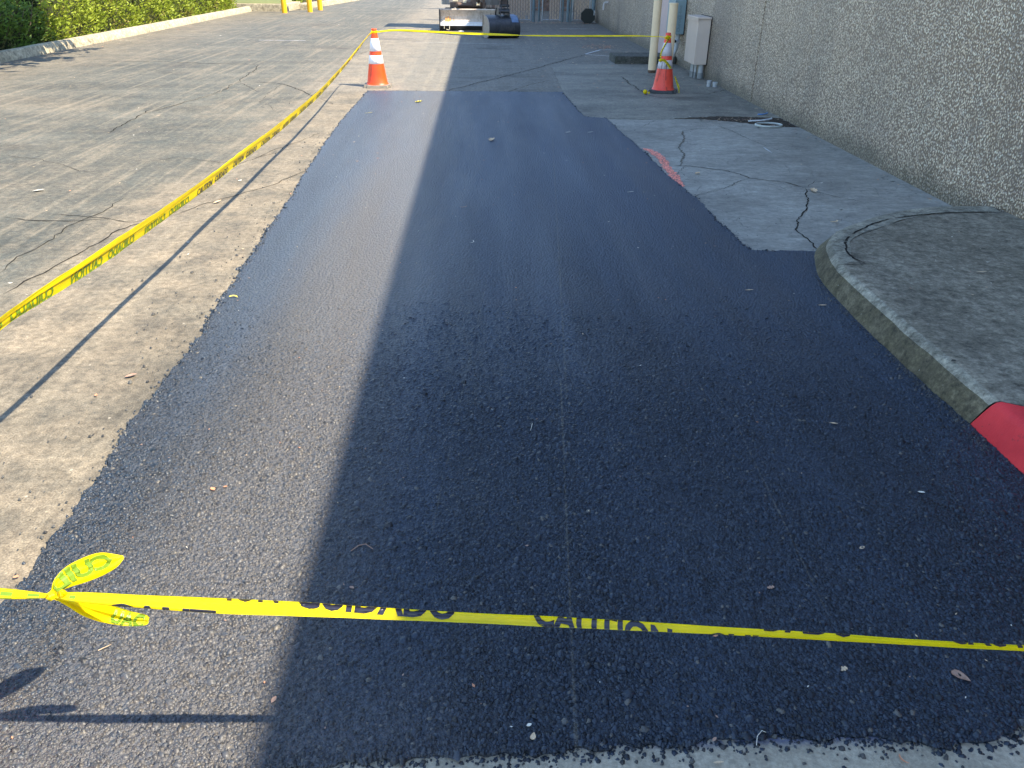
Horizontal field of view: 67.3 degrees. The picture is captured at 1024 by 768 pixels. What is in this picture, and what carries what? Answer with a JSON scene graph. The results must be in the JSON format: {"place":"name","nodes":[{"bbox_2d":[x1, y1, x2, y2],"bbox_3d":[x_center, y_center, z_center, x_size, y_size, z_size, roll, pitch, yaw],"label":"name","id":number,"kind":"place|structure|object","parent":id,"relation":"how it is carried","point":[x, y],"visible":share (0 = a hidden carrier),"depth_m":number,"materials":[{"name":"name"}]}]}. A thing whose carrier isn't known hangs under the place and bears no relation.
{"place":"outdoors","nodes":[
{"label":"outdoors","id":0,"kind":"place"},
{"bbox_2d":[0,0,996,603],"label":"ground","id":1,"kind":"structure","parent":0,"point":[170,112],"depth_m":6.09,"materials":[{"name":"concrete"}]},
{"bbox_2d":[0,6,250,62],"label":"kerb","id":2,"kind":"structure","parent":1,"relation":"on","point":[8,55],"depth_m":15.73,"materials":[{"name":"beige concrete"}]},
{"bbox_2d":[10,14,419,395],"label":"leaf litter","id":3,"kind":"object","parent":1,"relation":"on","point":[139,126],"visible":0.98,"depth_m":10.58,"materials":[{"name":"brown plant"}]},
{"bbox_2d":[231,0,299,10],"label":"transformer cabinet","id":4,"kind":"object","parent":1,"relation":"on","point":[264,5],"visible":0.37,"depth_m":25.93,"materials":[{"name":"beige"}]},
{"bbox_2d":[281,0,286,12],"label":"bollard","id":5,"kind":"object","parent":1,"relation":"on","point":[283,6],"visible":1,"depth_m":24.97,"materials":[{"name":"yellow metal"}]},
{"bbox_2d":[300,3,312,9],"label":"kerb","id":6,"kind":"structure","parent":1,"relation":"on","point":[303,6],"depth_m":26.76,"materials":[{"name":"beige concrete"}]},
{"bbox_2d":[306,0,312,11],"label":"bollard","id":7,"kind":"object","parent":1,"relation":"on","point":[309,6],"visible":1,"depth_m":25.59,"materials":[{"name":"yellow metal"}]},
{"bbox_2d":[317,0,322,9],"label":"bollard","id":8,"kind":"object","parent":1,"relation":"on","point":[319,4],"visible":1,"depth_m":26.64,"materials":[{"name":"yellow metal"}]},
{"bbox_2d":[299,0,357,6],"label":"kerb","id":9,"kind":"structure","parent":1,"relation":"on","point":[328,2],"depth_m":29.96,"materials":[{"name":"beige concrete"}]},
{"bbox_2d":[364,28,391,87],"bbox_3d":[-1.812,-4.341,10.235,0.365,0.712,0.365,-2,29,-6],"label":"traffic cone","id":10,"kind":"object","parent":1,"relation":"on","point":[377,77],"visible":0.99,"depth_m":10.22,"materials":[{"name":"orange plastic"}]},
{"bbox_2d":[0,31,376,329],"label":"caution tape","id":11,"kind":"object","parent":10,"relation":"attached to","point":[101,256],"visible":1,"depth_m":3.05,"materials":[{"name":"yellow plastic"}]},
{"bbox_2d":[376,29,664,37],"bbox_3d":[0.103,-4.541,9.970,3.783,0.057,0.041,2,29,3],"label":"caution tape","id":12,"kind":"object","parent":10,"relation":"attached to","point":[446,32],"visible":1,"depth_m":9.99,"materials":[{"name":"yellow plastic"}]},
{"bbox_2d":[439,0,519,37],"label":"roller","id":13,"kind":"object","parent":1,"relation":"on","point":[469,15],"visible":0.96,"depth_m":18.89,"materials":[{"name":"metal"}]},
{"bbox_2d":[484,0,531,20],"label":"slatted fence","id":14,"kind":"object","parent":1,"relation":"on","point":[517,7],"visible":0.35,"depth_m":22.27,"materials":[{"name":"beige plastic"}]},
{"bbox_2d":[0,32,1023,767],"bbox_3d":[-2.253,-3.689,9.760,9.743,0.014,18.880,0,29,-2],"label":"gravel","id":15,"kind":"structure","parent":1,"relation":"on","point":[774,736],"depth_m":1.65,"materials":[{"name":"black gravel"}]},
{"bbox_2d":[486,0,570,10],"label":"yard wall","id":16,"kind":"structure","parent":1,"relation":"on","point":[545,7],"depth_m":27.85,"materials":[{"name":"beige paint"}]},
{"bbox_2d":[532,0,536,21],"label":"fence post","id":17,"kind":"object","parent":1,"relation":"on","point":[533,10],"visible":0.81,"depth_m":22.26,"materials":[{"name":"metal"}]},
{"bbox_2d":[538,0,541,21],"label":"fence post","id":18,"kind":"object","parent":1,"relation":"on","point":[539,7],"visible":0.8,"depth_m":22.44,"materials":[{"name":"metal"}]},
{"bbox_2d":[541,0,560,20],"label":"slatted fence","id":19,"kind":"object","parent":1,"relation":"on","point":[554,11],"visible":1,"depth_m":22.33,"materials":[{"name":"grey plastic"}]},
{"bbox_2d":[561,0,565,21],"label":"fence post","id":20,"kind":"object","parent":1,"relation":"on","point":[562,14],"visible":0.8,"depth_m":22.45,"materials":[{"name":"metal"}]},
{"bbox_2d":[566,0,570,21],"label":"fence post","id":21,"kind":"object","parent":1,"relation":"on","point":[568,8],"visible":0.93,"depth_m":22.28,"materials":[{"name":"metal"}]},
{"bbox_2d":[570,0,571,21],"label":"fence post","id":22,"kind":"object","parent":1,"relation":"on","point":[571,12],"visible":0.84,"depth_m":22.46,"materials":[{"name":"metal"}]},
{"bbox_2d":[572,0,590,20],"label":"slatted fence","id":23,"kind":"object","parent":1,"relation":"on","point":[581,6],"visible":0.57,"depth_m":22.31,"materials":[{"name":"beige plastic"}]},
{"bbox_2d":[581,8,594,23],"bbox_3d":[2.162,-10.508,21.956,0.397,0.389,0.228,0,29,-2],"label":"bait station","id":24,"kind":"object","parent":1,"relation":"on","point":[587,15],"visible":0.98,"depth_m":21.86,"materials":[{"name":"black plastic"}]},
{"bbox_2d":[609,52,675,63],"bbox_3d":[2.255,-5.647,13.344,1.040,0.130,0.700,0,29,-2],"label":"concrete pad","id":25,"kind":"object","parent":1,"relation":"on","point":[626,58],"visible":0.74,"depth_m":13.04,"materials":[{"name":"grey concrete"}]},
{"bbox_2d":[294,726,1023,767],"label":"concrete apron","id":26,"kind":"object","parent":1,"relation":"on","point":[792,757],"visible":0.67,"depth_m":1.62,"materials":[{"name":"grey concrete"}]},
{"bbox_2d":[573,0,1023,219],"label":"building","id":27,"kind":"structure","parent":1,"relation":"on","point":[926,96],"depth_m":6.19,"materials":[{"name":"concrete"}]},
{"bbox_2d":[591,0,595,10],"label":"downpipe","id":28,"kind":"object","parent":27,"relation":"attached to","point":[593,4],"visible":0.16,"depth_m":22.00,"materials":[{"name":"grey metal"}]},
{"bbox_2d":[658,0,668,52],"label":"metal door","id":29,"kind":"structure","parent":27,"relation":"attached to","point":[663,20],"depth_m":13.90,"materials":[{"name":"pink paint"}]},
{"bbox_2d":[666,0,687,57],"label":"electrical box","id":30,"kind":"object","parent":27,"relation":"attached to","point":[681,16],"visible":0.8,"depth_m":12.48,"materials":[{"name":"grey metal"}]},
{"bbox_2d":[666,0,676,32],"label":"door","id":31,"kind":"structure","parent":30,"relation":"in","point":[670,1],"depth_m":12.80,"materials":[{"name":"grey metal"}]},
{"bbox_2d":[684,14,712,78],"bbox_3d":[2.759,-5.028,11.458,0.235,0.840,0.645,0,29,-2],"label":"utility box","id":32,"kind":"object","parent":27,"relation":"attached to","point":[698,39],"visible":1,"depth_m":11.24,"materials":[{"name":"beige metal"}]},
{"bbox_2d":[814,206,1023,422],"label":"kerb","id":33,"kind":"structure","parent":1,"relation":"on","point":[969,385],"depth_m":3.32,"materials":[{"name":"concrete"}]},
{"bbox_2d":[971,402,1023,473],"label":"kerb","id":34,"kind":"structure","parent":1,"relation":"on","point":[999,426],"depth_m":2.66,"materials":[{"name":"red paint"}]},
{"label":"planting bed","id":35,"kind":"structure","parent":1,"relation":"on","visible":0},
{"bbox_2d":[0,0,56,49],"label":"hedge shrub","id":36,"kind":"object","parent":35,"relation":"on","point":[20,26],"visible":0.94,"depth_m":13.59,"materials":[{"name":"green plant"}]},
{"bbox_2d":[4,0,107,41],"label":"hedge shrub","id":37,"kind":"object","parent":35,"relation":"on","point":[70,19],"visible":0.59,"depth_m":15.08,"materials":[{"name":"green plant"}]},
{"bbox_2d":[90,0,145,31],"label":"hedge shrub","id":38,"kind":"object","parent":35,"relation":"on","point":[121,14],"visible":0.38,"depth_m":17.15,"materials":[{"name":"green plant"}]},
{"bbox_2d":[131,0,176,25],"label":"hedge shrub","id":39,"kind":"object","parent":35,"relation":"on","point":[154,11],"visible":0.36,"depth_m":19.06,"materials":[{"name":"green plant"}]},
{"bbox_2d":[167,0,201,18],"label":"hedge shrub","id":40,"kind":"object","parent":35,"relation":"on","point":[184,8],"visible":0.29,"depth_m":21.01,"materials":[{"name":"green plant"}]},
{"bbox_2d":[195,0,226,14],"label":"hedge shrub","id":41,"kind":"object","parent":35,"relation":"on","point":[207,6],"visible":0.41,"depth_m":22.87,"materials":[{"name":"green plant"}]},
{"bbox_2d":[219,0,238,10],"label":"hedge shrub","id":42,"kind":"object","parent":35,"relation":"on","point":[228,5],"visible":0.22,"depth_m":24.56,"materials":[{"name":"green plant"}]},
{"bbox_2d":[0,90,1023,767],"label":"fresh asphalt","id":43,"kind":"structure","parent":0,"point":[382,213],"depth_m":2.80,"materials":[{"name":"black asphalt"}]},
{"bbox_2d":[11,113,1011,737],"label":"leaf litter","id":44,"kind":"object","parent":43,"relation":"on","point":[527,545],"visible":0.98,"depth_m":2.33,"materials":[{"name":"beige plant"}]},
{"bbox_2d":[530,732,535,739],"bbox_3d":[0.045,0.754,1.649,0.013,0.002,0.018,3,34,14],"label":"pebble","id":45,"kind":"object","parent":43,"relation":"on","point":[532,736],"visible":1,"depth_m":1.65,"materials":[{"name":"white stone"}]},
{"bbox_2d":[810,272,996,451],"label":"gravel","id":46,"kind":"structure","parent":43,"relation":"on","point":[957,420],"depth_m":3.03,"materials":[{"name":"black gravel"}]},
{"bbox_2d":[951,669,970,680],"bbox_3d":[1.050,0.682,1.799,0.028,0.003,0.044,-15,26,-37],"label":"fallen leaf","id":47,"kind":"object","parent":43,"relation":"on","point":[955,672],"visible":1,"depth_m":1.80,"materials":[{"name":"beige plant"}]},
{"bbox_2d":[550,62,792,124],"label":"pavement","id":48,"kind":"structure","parent":0,"point":[582,92],"depth_m":9.85,"materials":[{"name":"concrete"}]},
{"bbox_2d":[648,0,661,72],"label":"bollard","id":49,"kind":"object","parent":48,"relation":"on","point":[655,28],"visible":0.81,"depth_m":11.73,"materials":[{"name":"beige metal"}]},
{"bbox_2d":[649,33,676,93],"bbox_3d":[1.999,-4.185,10.016,0.365,0.712,0.365,6,29,10],"label":"traffic cone","id":50,"kind":"object","parent":48,"relation":"on","point":[663,82],"visible":0.98,"depth_m":10.01,"materials":[{"name":"orange plastic"}]},
{"bbox_2d":[643,35,679,93],"bbox_3d":[1.942,-4.135,9.957,0.500,0.693,0.227,-3,29,-7],"label":"caution tape","id":51,"kind":"object","parent":50,"relation":"attached to","point":[667,37],"visible":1,"depth_m":9.94,"materials":[{"name":"yellow plastic"}]},
{"bbox_2d":[667,3,678,61],"bbox_3d":[2.356,-5.106,11.443,0.134,1.023,0.134,0,29,-2],"label":"bollard","id":52,"kind":"object","parent":48,"relation":"on","point":[672,18],"visible":0.64,"depth_m":11.28,"materials":[{"name":"beige metal"}]},
{"bbox_2d":[707,80,717,86],"bbox_3d":[2.772,-4.160,10.659,0.154,0.082,0.069,18,33,28],"label":"pipe stub","id":53,"kind":"object","parent":48,"relation":"on","point":[709,82],"visible":1,"depth_m":10.64,"materials":[{"name":"grey plastic"}]},
{"bbox_2d":[675,116,798,127],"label":"dirt","id":54,"kind":"structure","parent":48,"relation":"on","point":[775,120],"depth_m":8.38,"materials":[{"name":"soil"}]},
{"bbox_2d":[748,118,771,121],"bbox_3d":[2.695,-2.859,8.326,0.318,0.028,0.046,-12,31,-22],"label":"plastic strip","id":55,"kind":"object","parent":54,"relation":"on","point":[760,120],"visible":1,"depth_m":8.31,"materials":[{"name":"white plastic"}]},
{"bbox_2d":[677,68,932,199],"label":"leaf litter","id":56,"kind":"object","parent":48,"relation":"on","point":[784,126],"visible":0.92,"depth_m":8.10,"materials":[{"name":"brown plant"}]},
{"bbox_2d":[608,119,950,250],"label":"pavement","id":57,"kind":"structure","parent":0,"point":[744,167],"depth_m":6.03,"materials":[{"name":"concrete"}]},
{"bbox_2d":[755,122,782,127],"bbox_3d":[2.695,-2.720,8.073,0.292,0.022,0.250,0,29,-2],"label":"cleanout ring","id":58,"kind":"object","parent":57,"relation":"on","point":[778,124],"visible":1,"depth_m":8.04,"materials":[{"name":"plastic"}]},
{"bbox_2d":[841,212,1023,406],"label":"sidewalk","id":59,"kind":"structure","parent":0,"point":[985,321],"depth_m":3.89,"materials":[{"name":"concrete"}]},
{"bbox_3d":[-1.466,0.499,1.377,0.365,0.712,0.365,-5,29,-11],"label":"traffic cone","id":60,"kind":"object","parent":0,"visible":0},
{"bbox_2d":[0,553,1023,650],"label":"caution tape","id":61,"kind":"object","parent":60,"relation":"attached to","point":[101,607],"visible":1,"depth_m":1.39,"materials":[{"name":"yellow plastic"}]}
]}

